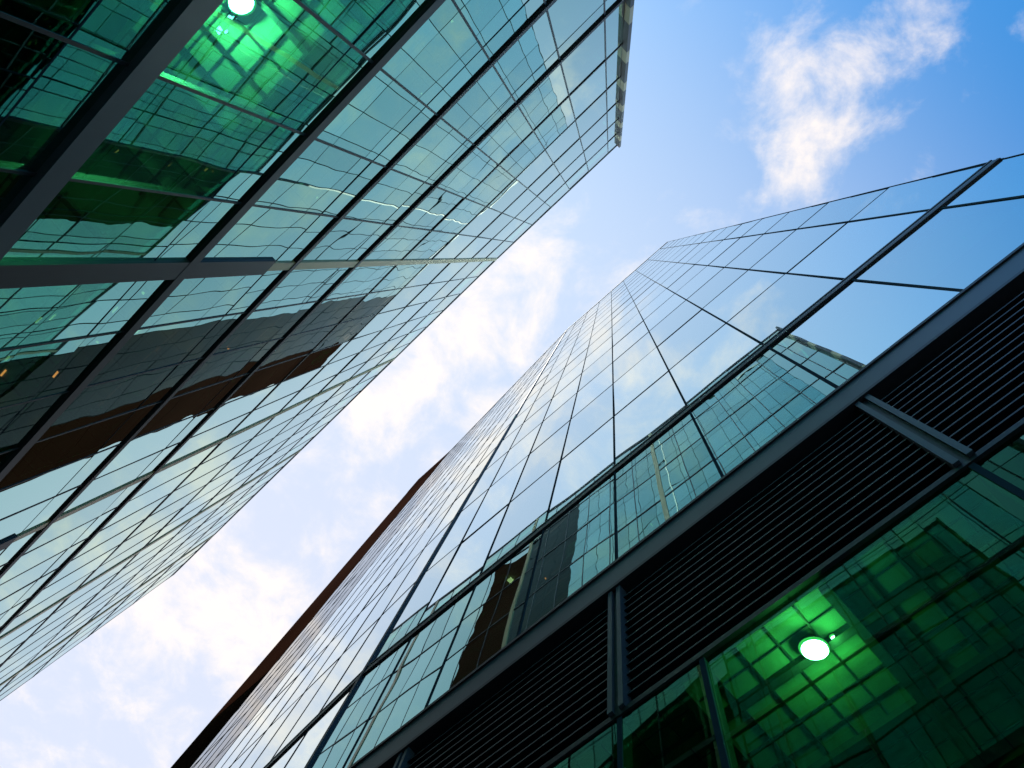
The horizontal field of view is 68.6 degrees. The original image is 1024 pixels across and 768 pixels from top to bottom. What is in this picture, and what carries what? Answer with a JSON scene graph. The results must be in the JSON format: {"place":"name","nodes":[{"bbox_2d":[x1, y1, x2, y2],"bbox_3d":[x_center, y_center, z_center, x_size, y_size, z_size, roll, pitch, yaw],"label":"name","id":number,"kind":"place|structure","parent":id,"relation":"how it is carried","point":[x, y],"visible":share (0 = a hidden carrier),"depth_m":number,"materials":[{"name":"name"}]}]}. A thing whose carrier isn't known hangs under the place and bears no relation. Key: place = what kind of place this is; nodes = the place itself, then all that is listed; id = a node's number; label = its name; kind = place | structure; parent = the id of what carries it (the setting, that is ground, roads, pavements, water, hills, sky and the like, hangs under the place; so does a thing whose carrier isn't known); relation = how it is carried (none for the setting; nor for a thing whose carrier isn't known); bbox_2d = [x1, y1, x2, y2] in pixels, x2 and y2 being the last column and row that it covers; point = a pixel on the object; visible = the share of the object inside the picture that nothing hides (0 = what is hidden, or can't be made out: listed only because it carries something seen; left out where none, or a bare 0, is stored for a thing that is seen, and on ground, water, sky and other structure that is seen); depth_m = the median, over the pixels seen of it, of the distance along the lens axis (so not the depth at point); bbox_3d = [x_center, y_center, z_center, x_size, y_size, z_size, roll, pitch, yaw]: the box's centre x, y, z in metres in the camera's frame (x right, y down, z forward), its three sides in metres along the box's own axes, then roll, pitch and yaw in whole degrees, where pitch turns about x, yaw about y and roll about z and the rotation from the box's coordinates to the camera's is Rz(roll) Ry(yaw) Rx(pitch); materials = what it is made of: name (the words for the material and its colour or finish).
{"place":"outdoors","nodes":[
{"label":"outdoors","id":0,"kind":"place"},
{"bbox_2d":[0,0,1023,767],"label":"sky","id":1,"kind":"structure","parent":0,"point":[736,112],"materials":[{"name":"blue"}]},
{"bbox_2d":[171,153,1023,767],"bbox_3d":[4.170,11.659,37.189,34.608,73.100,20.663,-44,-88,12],"label":"glass office tower","id":2,"kind":"structure","parent":0,"point":[747,495],"depth_m":7.59,"materials":[{"name":"blue glass"}]},
{"label":"pavement","id":3,"kind":"structure","parent":0,"visible":0},
{"bbox_2d":[0,0,633,700],"bbox_3d":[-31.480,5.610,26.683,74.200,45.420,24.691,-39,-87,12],"label":"frames and beams","id":4,"kind":"structure","parent":3,"relation":"on","point":[146,66],"depth_m":12.33,"materials":[{"name":"metal"}]},
{"bbox_2d":[0,0,622,699],"bbox_3d":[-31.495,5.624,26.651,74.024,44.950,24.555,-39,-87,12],"label":"glazing","id":5,"kind":"structure","parent":4,"relation":"attached to","point":[274,60],"depth_m":14.09,"materials":[{"name":"green glass"}]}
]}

